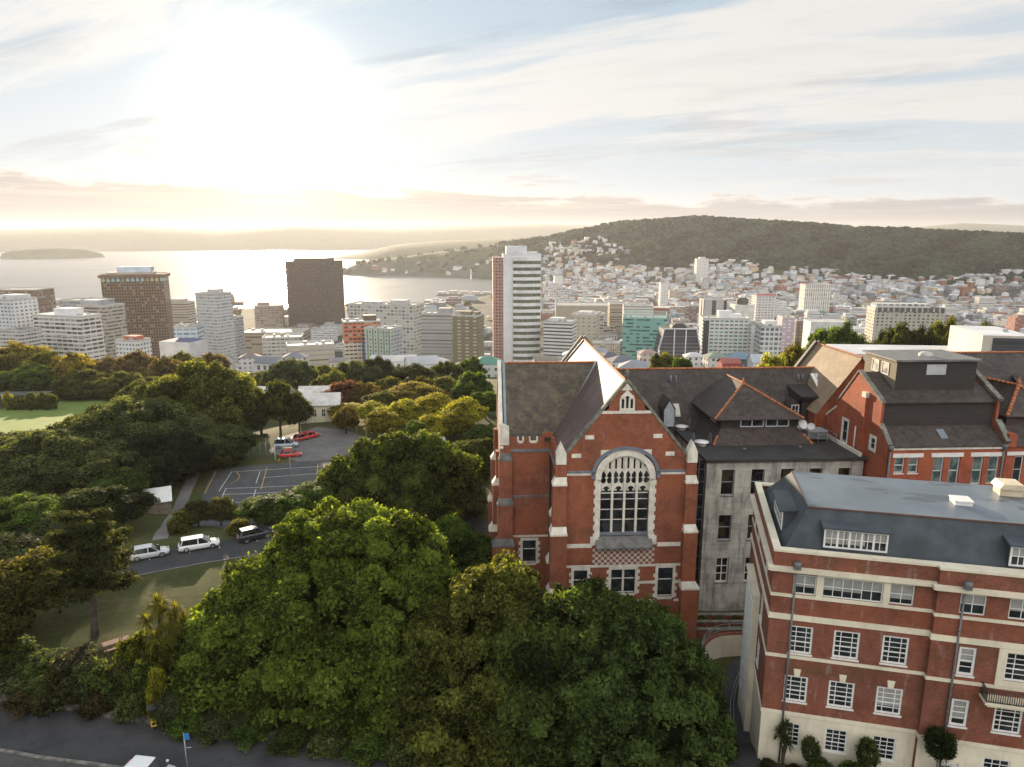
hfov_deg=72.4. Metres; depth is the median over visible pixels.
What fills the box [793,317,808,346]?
office block
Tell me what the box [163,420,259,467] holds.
broadleaf tree
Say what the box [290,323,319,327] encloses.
city block
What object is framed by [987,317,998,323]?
house
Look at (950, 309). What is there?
city block
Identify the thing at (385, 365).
broadleaf tree
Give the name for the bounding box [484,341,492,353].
city block
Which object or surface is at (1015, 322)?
city block
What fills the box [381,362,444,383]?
broadleaf tree
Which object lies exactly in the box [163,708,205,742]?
bush
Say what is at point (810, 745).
topiary tree
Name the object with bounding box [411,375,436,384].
broadleaf tree
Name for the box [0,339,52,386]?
broadleaf tree
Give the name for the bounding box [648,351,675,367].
broadleaf tree
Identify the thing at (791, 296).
city block
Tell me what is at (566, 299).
city block
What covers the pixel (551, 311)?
city block
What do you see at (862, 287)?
city block
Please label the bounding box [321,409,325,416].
window
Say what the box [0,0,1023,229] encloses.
sky
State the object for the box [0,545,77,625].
broadleaf tree
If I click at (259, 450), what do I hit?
fence
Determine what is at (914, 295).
city block
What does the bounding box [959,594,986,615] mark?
window
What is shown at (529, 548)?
window
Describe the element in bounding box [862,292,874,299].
city block
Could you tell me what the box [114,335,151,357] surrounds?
hostel block
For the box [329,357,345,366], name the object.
house
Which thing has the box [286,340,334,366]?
office block
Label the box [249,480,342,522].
broadleaf tree
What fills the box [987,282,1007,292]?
city block
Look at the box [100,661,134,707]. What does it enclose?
bush
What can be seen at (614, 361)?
house
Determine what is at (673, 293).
city block
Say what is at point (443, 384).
broadleaf tree
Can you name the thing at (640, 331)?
office block
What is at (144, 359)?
broadleaf tree
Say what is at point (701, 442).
roof vent
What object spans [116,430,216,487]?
broadleaf tree
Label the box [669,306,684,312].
city block
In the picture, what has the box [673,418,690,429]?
roof vent
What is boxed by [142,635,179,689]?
bush
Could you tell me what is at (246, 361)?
house
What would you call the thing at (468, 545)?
pohutukawa tree
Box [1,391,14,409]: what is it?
bush
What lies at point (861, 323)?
city block
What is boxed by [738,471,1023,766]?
brick hall
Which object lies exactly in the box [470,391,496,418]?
broadleaf tree
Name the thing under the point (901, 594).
window
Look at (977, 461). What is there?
window
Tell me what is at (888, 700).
window
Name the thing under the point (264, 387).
house
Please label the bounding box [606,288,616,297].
city block
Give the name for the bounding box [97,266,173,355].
office tower
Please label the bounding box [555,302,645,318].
museum hall
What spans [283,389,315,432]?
broadleaf tree
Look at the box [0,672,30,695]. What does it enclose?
bush
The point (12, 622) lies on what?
broadleaf tree
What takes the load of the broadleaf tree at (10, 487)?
on the ground
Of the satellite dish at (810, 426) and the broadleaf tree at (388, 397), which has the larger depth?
the broadleaf tree at (388, 397)
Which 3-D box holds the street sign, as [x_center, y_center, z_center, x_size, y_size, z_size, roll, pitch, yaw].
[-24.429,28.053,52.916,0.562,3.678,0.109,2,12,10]
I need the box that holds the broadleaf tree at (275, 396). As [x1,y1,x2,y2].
[259,378,295,433]
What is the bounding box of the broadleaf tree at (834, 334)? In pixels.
[802,318,872,350]
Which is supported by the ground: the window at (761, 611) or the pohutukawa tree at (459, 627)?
the pohutukawa tree at (459, 627)
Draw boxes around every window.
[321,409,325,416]
[519,538,539,564]
[569,568,591,586]
[590,449,656,545]
[606,567,639,595]
[619,390,634,410]
[652,566,676,598]
[714,558,727,583]
[717,515,730,541]
[720,470,733,496]
[740,420,763,426]
[743,557,749,582]
[746,515,752,540]
[750,469,763,493]
[755,638,759,668]
[759,594,762,624]
[765,420,788,426]
[774,501,783,529]
[778,723,800,749]
[781,469,792,478]
[782,675,807,704]
[787,625,812,656]
[792,574,816,594]
[810,468,821,472]
[822,577,883,602]
[822,728,847,755]
[823,529,888,552]
[826,680,854,710]
[831,630,859,661]
[838,468,849,474]
[871,735,895,763]
[873,686,902,717]
[879,635,909,667]
[889,583,914,605]
[893,458,903,474]
[907,457,917,473]
[931,457,943,481]
[947,457,959,482]
[947,698,968,729]
[955,647,976,678]
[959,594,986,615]
[970,456,982,483]
[982,757,1009,766]
[986,456,998,483]
[990,708,1022,736]
[1003,653,1023,681]
[1008,547,1023,566]
[1008,599,1023,619]
[1012,456,1022,481]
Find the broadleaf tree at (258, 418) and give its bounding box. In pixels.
[232,405,268,430]
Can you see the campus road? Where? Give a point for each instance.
(174, 558)
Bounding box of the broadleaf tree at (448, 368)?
[430,360,466,395]
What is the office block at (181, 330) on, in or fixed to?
on the ground
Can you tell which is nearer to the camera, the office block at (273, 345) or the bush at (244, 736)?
the bush at (244, 736)
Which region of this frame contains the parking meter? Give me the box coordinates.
[147,702,156,729]
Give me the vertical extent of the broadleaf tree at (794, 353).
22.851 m
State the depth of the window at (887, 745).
48.75 m
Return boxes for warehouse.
[159,338,207,357]
[801,319,846,348]
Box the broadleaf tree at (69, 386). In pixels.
[44,368,119,400]
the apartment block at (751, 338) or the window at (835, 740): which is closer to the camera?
the window at (835, 740)
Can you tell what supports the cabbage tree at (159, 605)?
on the ground
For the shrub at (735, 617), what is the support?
on the ground
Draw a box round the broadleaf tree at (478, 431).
[463,423,496,439]
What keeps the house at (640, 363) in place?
on the ground
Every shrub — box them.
[697,615,706,619]
[713,615,725,619]
[730,615,742,619]
[757,757,776,766]
[783,763,802,766]
[803,756,832,766]
[838,759,862,766]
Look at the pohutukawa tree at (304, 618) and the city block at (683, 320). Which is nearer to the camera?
the pohutukawa tree at (304, 618)
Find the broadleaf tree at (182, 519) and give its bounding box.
[165,510,194,534]
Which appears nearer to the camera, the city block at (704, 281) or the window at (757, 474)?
the window at (757, 474)
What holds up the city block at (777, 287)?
on the ground
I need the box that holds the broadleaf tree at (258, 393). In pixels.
[249,387,274,434]
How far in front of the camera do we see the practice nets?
227.29 m
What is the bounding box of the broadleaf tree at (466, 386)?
[449,370,494,398]
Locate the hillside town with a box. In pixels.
[371,235,1023,320]
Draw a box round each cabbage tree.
[134,593,184,640]
[143,620,186,649]
[163,600,191,632]
[772,718,794,766]
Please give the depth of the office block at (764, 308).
1079.35 m
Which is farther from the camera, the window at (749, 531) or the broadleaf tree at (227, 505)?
the broadleaf tree at (227, 505)
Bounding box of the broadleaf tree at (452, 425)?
[442,408,478,441]
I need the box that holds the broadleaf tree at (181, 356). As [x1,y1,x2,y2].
[169,350,194,361]
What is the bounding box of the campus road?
[80,518,487,587]
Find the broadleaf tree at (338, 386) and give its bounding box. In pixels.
[320,380,360,402]
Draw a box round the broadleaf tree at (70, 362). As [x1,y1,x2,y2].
[43,351,103,389]
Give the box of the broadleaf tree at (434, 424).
[415,414,448,436]
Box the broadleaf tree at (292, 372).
[260,357,320,389]
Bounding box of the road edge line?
[140,534,486,574]
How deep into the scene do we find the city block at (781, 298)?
1603.44 m
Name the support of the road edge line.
on the campus road
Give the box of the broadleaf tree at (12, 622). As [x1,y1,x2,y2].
[0,580,38,650]
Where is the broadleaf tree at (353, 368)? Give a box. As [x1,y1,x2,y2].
[328,359,384,383]
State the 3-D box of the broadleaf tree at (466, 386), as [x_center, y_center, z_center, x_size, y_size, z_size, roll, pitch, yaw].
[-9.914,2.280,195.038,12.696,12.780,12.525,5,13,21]
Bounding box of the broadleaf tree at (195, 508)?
[175,498,214,526]
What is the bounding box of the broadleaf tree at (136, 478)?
[83,467,151,492]
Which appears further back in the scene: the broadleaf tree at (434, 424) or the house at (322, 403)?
the house at (322, 403)
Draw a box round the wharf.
[436,290,491,294]
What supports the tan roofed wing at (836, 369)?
on the ground
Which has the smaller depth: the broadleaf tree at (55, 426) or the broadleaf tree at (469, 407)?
the broadleaf tree at (55, 426)
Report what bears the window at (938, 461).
in the brick laboratory
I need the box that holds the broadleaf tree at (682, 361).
[672,356,692,367]
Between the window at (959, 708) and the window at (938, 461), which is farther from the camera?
the window at (938, 461)
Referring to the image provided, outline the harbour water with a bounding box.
[0,250,491,307]
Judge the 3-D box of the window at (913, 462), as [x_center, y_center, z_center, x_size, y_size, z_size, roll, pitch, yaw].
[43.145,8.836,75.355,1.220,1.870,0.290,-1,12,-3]
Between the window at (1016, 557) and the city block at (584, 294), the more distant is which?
the city block at (584, 294)
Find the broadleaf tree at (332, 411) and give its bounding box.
[326,402,361,418]
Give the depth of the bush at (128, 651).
60.96 m
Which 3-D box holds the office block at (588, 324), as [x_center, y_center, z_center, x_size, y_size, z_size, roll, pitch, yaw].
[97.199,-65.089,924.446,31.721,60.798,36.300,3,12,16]
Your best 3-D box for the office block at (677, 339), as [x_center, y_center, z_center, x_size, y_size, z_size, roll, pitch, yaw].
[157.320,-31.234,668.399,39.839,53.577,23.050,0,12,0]
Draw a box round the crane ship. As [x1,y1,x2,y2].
[231,290,245,303]
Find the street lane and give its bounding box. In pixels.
[0,752,97,766]
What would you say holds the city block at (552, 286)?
on the ground
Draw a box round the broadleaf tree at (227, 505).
[202,495,238,525]
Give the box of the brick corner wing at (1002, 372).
[950,351,1023,484]
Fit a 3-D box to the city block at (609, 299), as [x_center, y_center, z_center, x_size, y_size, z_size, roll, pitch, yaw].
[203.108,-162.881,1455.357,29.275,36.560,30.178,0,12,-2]
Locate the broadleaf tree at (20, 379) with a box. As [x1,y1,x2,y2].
[0,363,60,391]
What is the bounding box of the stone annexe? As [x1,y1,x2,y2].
[674,373,867,610]
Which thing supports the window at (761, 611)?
in the brick hall
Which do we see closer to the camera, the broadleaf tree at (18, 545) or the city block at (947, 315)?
the broadleaf tree at (18, 545)
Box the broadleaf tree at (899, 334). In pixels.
[869,321,925,344]
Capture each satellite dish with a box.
[799,420,806,430]
[807,423,814,429]
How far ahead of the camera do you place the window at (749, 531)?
80.20 m
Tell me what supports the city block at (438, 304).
on the ground
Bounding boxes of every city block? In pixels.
[233,307,241,312]
[285,316,288,325]
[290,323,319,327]
[311,327,337,341]
[320,322,341,335]
[334,342,342,350]
[424,298,443,303]
[425,301,445,307]
[446,296,460,303]
[461,295,476,300]
[484,325,490,332]
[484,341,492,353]
[541,309,554,316]
[543,303,554,308]
[548,282,561,292]
[548,287,570,297]
[559,296,575,301]
[568,286,577,289]
[577,296,593,301]
[578,293,592,296]
[592,339,619,354]
[594,296,604,301]
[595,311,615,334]
[599,335,616,340]
[602,296,617,301]
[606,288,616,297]
[618,288,634,294]
[619,339,621,354]
[623,290,632,294]
[634,296,653,303]
[634,299,649,303]
[636,290,645,295]
[653,306,669,314]
[668,288,680,299]
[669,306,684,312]
[671,318,690,323]
[675,286,686,292]
[684,304,698,322]
[690,298,699,302]
[693,292,705,296]
[701,277,708,288]
[721,293,731,297]
[724,298,736,300]
[727,301,735,307]
[757,287,766,293]
[774,284,786,291]
[775,300,786,317]
[776,296,789,301]
[783,295,795,298]
[804,309,819,318]
[818,316,840,319]
[830,290,839,297]
[830,293,847,303]
[833,306,846,312]
[841,281,852,285]
[841,313,856,325]
[846,307,866,314]
[850,327,864,332]
[852,299,863,304]
[857,283,865,290]
[858,321,865,326]
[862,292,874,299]
[875,298,898,302]
[891,291,906,297]
[901,296,921,302]
[906,293,920,297]
[937,304,957,316]
[944,312,953,325]
[970,297,994,312]
[977,307,996,314]
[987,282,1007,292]
[993,319,1006,327]
[994,304,1007,307]
[1006,284,1023,289]
[1006,304,1019,307]
[1006,314,1023,331]
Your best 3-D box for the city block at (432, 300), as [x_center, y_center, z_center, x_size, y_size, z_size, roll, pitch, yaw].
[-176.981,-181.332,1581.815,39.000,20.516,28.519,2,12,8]
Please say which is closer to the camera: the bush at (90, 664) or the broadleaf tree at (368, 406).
the bush at (90, 664)
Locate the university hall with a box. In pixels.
[826,344,952,360]
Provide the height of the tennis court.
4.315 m
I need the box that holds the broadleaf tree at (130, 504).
[55,484,160,529]
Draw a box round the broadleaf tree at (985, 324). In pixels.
[979,318,995,325]
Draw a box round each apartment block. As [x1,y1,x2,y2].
[0,293,38,328]
[348,299,423,355]
[452,310,483,363]
[543,317,576,360]
[553,275,562,286]
[658,282,668,305]
[694,257,708,284]
[699,310,749,354]
[747,321,760,353]
[777,315,795,352]
[798,283,831,312]
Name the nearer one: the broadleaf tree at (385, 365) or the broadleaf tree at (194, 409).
the broadleaf tree at (194, 409)
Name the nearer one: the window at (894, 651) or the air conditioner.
the window at (894, 651)
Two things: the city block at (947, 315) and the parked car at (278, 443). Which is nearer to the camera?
the parked car at (278, 443)
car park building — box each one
[0,326,43,348]
[244,328,310,355]
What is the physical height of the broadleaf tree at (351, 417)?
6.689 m
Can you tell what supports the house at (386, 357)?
on the ground
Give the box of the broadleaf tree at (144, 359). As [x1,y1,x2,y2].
[116,349,160,374]
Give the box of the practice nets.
[0,391,54,406]
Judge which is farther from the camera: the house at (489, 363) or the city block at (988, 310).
the city block at (988, 310)
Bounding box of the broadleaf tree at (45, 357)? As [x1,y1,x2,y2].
[12,349,66,377]
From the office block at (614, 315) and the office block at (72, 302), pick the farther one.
the office block at (614, 315)
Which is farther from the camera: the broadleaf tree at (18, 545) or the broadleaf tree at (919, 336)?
the broadleaf tree at (919, 336)
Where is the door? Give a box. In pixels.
[942,761,957,766]
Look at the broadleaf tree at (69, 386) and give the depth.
237.86 m
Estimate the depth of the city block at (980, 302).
1424.96 m
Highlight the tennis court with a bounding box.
[192,460,330,544]
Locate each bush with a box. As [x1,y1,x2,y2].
[0,634,41,667]
[0,646,43,678]
[0,647,69,679]
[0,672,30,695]
[0,684,49,719]
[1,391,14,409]
[9,396,24,409]
[15,665,65,706]
[20,391,38,409]
[26,667,81,717]
[34,391,47,409]
[43,393,59,409]
[45,641,106,673]
[65,654,108,695]
[72,689,114,721]
[78,662,118,707]
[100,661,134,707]
[110,686,146,724]
[111,635,140,683]
[120,659,159,709]
[128,628,155,657]
[139,646,169,674]
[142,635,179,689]
[145,665,167,718]
[150,688,181,729]
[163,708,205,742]
[166,635,191,668]
[190,714,237,747]
[225,719,272,753]
[263,722,314,758]
[300,723,355,761]
[341,729,388,766]
[382,736,425,766]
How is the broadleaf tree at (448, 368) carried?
on the ground
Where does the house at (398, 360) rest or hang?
on the ground
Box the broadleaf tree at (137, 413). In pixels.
[50,395,215,450]
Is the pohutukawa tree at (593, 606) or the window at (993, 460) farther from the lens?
the window at (993, 460)
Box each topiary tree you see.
[800,734,821,765]
[854,735,882,766]
[921,722,959,766]
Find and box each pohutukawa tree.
[166,493,462,743]
[314,428,484,522]
[383,549,568,766]
[422,511,491,574]
[476,574,680,766]
[549,604,741,766]
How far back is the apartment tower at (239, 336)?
771.05 m
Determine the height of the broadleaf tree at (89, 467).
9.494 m
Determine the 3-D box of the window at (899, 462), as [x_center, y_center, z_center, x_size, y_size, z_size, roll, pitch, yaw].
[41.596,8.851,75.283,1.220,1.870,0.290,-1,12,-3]
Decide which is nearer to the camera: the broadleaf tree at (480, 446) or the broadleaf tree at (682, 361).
the broadleaf tree at (480, 446)
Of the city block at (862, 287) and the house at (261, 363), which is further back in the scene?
the city block at (862, 287)
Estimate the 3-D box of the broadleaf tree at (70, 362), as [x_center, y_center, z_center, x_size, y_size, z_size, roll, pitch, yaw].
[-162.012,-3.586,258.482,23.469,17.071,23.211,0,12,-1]
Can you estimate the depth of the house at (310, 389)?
199.02 m
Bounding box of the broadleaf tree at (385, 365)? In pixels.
[347,355,394,383]
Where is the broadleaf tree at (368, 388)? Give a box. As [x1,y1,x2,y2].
[342,380,383,404]
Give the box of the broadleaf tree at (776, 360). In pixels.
[757,352,787,366]
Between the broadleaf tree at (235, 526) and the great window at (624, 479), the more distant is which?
the broadleaf tree at (235, 526)
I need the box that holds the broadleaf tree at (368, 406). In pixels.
[355,400,386,419]
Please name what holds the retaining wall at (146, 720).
on the ground
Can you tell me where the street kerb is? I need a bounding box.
[0,748,123,766]
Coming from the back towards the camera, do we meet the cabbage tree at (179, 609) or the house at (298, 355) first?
the house at (298, 355)
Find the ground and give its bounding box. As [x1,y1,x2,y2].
[0,219,1023,766]
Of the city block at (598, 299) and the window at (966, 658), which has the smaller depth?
the window at (966, 658)
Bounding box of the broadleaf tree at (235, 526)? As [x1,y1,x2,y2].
[223,517,250,536]
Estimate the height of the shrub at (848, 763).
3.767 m
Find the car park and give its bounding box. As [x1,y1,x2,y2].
[268,427,372,461]
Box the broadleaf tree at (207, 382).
[128,356,261,437]
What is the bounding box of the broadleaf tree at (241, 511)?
[231,495,291,524]
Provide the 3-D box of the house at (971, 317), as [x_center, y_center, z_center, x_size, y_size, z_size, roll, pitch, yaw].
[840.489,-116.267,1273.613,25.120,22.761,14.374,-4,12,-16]
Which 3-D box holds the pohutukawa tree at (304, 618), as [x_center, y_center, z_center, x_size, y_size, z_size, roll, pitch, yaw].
[-16.991,20.250,65.906,30.751,15.978,25.843,0,12,0]
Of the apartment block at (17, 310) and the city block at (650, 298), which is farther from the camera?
the city block at (650, 298)
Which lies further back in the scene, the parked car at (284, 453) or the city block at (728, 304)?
the city block at (728, 304)
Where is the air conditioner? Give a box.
[802,427,827,440]
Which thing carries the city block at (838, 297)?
on the ground
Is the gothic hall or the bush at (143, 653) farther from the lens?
the gothic hall
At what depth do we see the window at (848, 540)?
47.24 m
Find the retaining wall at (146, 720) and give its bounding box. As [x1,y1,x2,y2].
[0,694,383,756]
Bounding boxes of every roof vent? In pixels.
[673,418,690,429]
[692,434,711,445]
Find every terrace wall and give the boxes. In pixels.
[696,627,742,637]
[697,613,743,619]
[697,620,743,626]
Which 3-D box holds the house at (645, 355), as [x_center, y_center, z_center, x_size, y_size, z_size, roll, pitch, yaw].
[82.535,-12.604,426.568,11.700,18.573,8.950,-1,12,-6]
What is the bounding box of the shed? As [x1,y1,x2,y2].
[143,486,171,513]
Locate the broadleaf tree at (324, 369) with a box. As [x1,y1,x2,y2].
[298,364,332,384]
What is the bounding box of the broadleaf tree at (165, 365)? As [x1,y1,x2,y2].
[134,355,184,377]
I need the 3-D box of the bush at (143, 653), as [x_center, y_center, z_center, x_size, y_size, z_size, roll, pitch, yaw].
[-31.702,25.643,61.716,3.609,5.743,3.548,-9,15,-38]
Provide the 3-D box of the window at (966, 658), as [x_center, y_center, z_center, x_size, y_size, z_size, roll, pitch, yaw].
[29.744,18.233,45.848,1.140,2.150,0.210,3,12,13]
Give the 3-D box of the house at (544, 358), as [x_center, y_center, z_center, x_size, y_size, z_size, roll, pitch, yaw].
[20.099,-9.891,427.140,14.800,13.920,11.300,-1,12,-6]
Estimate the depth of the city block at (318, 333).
1042.10 m
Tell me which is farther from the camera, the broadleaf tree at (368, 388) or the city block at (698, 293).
the city block at (698, 293)
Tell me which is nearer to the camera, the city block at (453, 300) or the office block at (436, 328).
the office block at (436, 328)
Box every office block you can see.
[0,288,55,312]
[31,307,106,360]
[59,297,114,306]
[76,299,127,359]
[171,298,196,325]
[173,323,203,338]
[254,301,284,327]
[262,332,303,357]
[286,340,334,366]
[341,314,379,361]
[364,325,402,358]
[421,307,456,361]
[571,310,599,343]
[607,302,627,334]
[622,303,653,335]
[622,311,666,359]
[654,322,700,359]
[698,298,726,324]
[751,294,775,322]
[754,319,782,353]
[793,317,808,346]
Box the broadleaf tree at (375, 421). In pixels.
[362,409,407,434]
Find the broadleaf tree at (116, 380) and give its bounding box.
[92,371,144,398]
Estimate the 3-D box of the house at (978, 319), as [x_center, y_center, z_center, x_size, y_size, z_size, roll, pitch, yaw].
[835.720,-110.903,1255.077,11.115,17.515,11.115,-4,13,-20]
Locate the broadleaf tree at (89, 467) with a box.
[26,439,163,497]
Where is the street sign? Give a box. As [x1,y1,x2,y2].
[183,733,190,766]
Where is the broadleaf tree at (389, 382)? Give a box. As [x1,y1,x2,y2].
[370,376,405,390]
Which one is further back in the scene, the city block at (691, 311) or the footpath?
the city block at (691, 311)
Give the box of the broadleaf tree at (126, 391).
[114,376,159,398]
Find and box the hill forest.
[343,215,1023,283]
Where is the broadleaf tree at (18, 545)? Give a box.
[0,531,56,565]
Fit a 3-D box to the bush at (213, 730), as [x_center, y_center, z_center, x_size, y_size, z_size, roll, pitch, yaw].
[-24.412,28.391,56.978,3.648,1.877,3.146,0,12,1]
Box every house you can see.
[195,355,234,370]
[235,363,238,370]
[238,351,261,371]
[253,356,284,371]
[258,386,301,418]
[282,350,309,365]
[298,385,330,392]
[300,392,342,423]
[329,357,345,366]
[370,355,392,363]
[392,354,416,367]
[404,355,438,368]
[438,355,449,365]
[478,354,502,376]
[532,356,557,361]
[594,346,607,353]
[601,350,617,358]
[606,333,617,340]
[607,353,634,367]
[618,358,649,367]
[637,348,658,362]
[670,315,680,319]
[682,351,701,366]
[702,350,729,366]
[716,358,741,366]
[726,350,748,366]
[747,354,782,366]
[819,311,827,316]
[824,313,840,315]
[852,314,865,318]
[857,318,865,325]
[963,323,978,325]
[966,313,982,320]
[966,321,980,323]
[973,317,982,320]
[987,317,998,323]
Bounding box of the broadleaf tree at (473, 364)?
[450,356,487,384]
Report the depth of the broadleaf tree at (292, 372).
235.47 m
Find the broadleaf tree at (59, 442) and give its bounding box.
[0,428,124,493]
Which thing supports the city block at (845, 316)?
on the ground
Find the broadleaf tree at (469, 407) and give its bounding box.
[435,396,489,422]
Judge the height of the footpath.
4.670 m
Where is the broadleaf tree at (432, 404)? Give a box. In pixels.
[413,392,455,416]
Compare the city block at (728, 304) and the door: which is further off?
the city block at (728, 304)
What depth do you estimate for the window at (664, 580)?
73.20 m
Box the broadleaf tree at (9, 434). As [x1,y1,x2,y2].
[0,429,25,440]
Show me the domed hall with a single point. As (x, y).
(742, 306)
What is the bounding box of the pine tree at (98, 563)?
[31,506,143,638]
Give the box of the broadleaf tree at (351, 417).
[329,406,360,433]
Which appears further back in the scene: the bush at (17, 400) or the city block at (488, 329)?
the city block at (488, 329)
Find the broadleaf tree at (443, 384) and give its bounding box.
[431,375,459,400]
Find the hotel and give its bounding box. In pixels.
[864,302,945,343]
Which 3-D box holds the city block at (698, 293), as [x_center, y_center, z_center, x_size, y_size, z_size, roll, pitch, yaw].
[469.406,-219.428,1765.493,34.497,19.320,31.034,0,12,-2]
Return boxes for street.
[0,703,388,766]
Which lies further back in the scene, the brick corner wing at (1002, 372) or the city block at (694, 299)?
the city block at (694, 299)
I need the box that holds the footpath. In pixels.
[152,471,200,540]
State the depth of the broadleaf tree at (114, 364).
263.87 m
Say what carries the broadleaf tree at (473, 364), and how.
on the ground
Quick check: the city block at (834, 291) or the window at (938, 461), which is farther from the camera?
the city block at (834, 291)
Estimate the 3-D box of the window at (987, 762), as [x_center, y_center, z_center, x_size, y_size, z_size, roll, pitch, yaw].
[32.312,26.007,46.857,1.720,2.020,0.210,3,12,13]
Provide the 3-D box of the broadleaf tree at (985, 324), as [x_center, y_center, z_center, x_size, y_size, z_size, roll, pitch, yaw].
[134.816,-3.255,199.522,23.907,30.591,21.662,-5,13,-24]
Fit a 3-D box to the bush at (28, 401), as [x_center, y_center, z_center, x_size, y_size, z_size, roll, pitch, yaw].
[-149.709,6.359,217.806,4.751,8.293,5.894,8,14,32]
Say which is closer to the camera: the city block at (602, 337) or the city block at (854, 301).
the city block at (602, 337)
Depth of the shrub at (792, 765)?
49.49 m
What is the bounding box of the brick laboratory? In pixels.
[825,349,1011,485]
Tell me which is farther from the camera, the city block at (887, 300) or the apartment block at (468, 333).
the city block at (887, 300)
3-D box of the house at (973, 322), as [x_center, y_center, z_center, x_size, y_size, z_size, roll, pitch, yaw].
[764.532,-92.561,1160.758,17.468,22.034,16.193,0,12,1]
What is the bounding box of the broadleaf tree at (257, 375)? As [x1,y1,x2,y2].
[249,370,265,385]
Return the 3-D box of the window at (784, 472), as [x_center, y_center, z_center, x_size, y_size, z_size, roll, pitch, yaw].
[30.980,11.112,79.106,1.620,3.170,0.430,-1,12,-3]
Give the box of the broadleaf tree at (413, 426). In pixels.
[401,420,427,436]
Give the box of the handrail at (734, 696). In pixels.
[730,672,739,722]
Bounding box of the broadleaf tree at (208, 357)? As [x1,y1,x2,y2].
[195,352,232,369]
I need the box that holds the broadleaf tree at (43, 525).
[16,515,106,552]
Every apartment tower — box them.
[195,288,236,362]
[233,315,245,362]
[492,246,540,361]
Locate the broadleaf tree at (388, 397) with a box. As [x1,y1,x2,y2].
[361,390,400,406]
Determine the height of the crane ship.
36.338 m
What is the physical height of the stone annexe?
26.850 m
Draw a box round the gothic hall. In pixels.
[488,335,813,640]
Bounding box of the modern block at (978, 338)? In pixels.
[947,325,1023,351]
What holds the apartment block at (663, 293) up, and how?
on the ground
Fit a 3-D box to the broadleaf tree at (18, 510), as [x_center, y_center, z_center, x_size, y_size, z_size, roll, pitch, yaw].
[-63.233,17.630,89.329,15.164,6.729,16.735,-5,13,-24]
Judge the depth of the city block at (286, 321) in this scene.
1222.78 m
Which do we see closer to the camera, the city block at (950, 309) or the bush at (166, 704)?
the bush at (166, 704)
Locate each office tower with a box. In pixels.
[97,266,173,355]
[285,257,344,327]
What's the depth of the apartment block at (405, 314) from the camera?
800.86 m
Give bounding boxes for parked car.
[124,755,175,766]
[129,543,169,561]
[178,534,219,552]
[236,525,272,543]
[273,437,297,448]
[279,449,301,458]
[292,432,311,441]
[303,431,320,439]
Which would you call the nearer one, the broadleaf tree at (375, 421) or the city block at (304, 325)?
the broadleaf tree at (375, 421)
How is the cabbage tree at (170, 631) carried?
on the ground
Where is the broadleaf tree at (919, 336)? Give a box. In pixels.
[904,323,942,345]
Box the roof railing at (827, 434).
[815,424,836,439]
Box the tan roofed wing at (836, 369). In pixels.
[794,340,864,428]
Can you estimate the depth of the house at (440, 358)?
404.50 m
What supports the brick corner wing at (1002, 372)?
on the ground
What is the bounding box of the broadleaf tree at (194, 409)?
[112,385,226,432]
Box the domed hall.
[729,294,754,321]
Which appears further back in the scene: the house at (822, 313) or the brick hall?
the house at (822, 313)
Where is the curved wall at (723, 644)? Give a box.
[702,623,742,659]
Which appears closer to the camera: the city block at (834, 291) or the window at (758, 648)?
the window at (758, 648)
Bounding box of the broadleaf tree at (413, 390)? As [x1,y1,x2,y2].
[379,381,445,401]
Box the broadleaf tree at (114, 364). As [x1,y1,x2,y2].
[95,354,143,376]
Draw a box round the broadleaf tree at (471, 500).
[437,482,488,519]
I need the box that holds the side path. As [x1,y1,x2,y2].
[720,656,760,766]
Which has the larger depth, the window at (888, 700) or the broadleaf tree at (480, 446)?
the broadleaf tree at (480, 446)
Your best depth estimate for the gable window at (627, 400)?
68.85 m
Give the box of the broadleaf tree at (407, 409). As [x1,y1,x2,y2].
[374,398,427,422]
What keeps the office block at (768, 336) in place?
on the ground
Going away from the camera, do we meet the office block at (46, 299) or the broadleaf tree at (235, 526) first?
the broadleaf tree at (235, 526)
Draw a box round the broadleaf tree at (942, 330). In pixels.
[925,313,956,345]
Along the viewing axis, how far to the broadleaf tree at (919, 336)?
190.41 m
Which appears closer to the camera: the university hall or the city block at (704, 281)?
the university hall
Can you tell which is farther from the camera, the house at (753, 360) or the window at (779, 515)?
the house at (753, 360)
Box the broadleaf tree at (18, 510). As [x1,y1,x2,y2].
[0,491,72,537]
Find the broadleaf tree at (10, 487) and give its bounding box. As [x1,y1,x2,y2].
[0,445,54,497]
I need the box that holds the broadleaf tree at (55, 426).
[45,411,131,432]
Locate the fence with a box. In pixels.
[225,442,271,458]
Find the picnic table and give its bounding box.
[101,635,129,654]
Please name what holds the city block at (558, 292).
on the ground
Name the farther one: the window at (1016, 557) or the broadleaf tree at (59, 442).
the broadleaf tree at (59, 442)
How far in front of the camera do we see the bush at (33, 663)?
61.66 m
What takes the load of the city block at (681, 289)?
on the ground
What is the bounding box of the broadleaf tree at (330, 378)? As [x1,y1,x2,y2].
[309,368,346,385]
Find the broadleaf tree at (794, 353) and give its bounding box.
[784,337,804,366]
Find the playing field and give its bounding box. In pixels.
[0,397,115,433]
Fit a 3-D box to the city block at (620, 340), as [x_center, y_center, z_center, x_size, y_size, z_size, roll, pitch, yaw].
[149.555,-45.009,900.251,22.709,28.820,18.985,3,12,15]
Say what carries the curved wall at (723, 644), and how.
on the ground
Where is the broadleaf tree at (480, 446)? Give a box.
[453,437,493,483]
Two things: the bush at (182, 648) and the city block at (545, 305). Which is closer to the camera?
the bush at (182, 648)
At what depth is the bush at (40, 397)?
216.92 m
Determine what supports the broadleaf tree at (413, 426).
on the ground

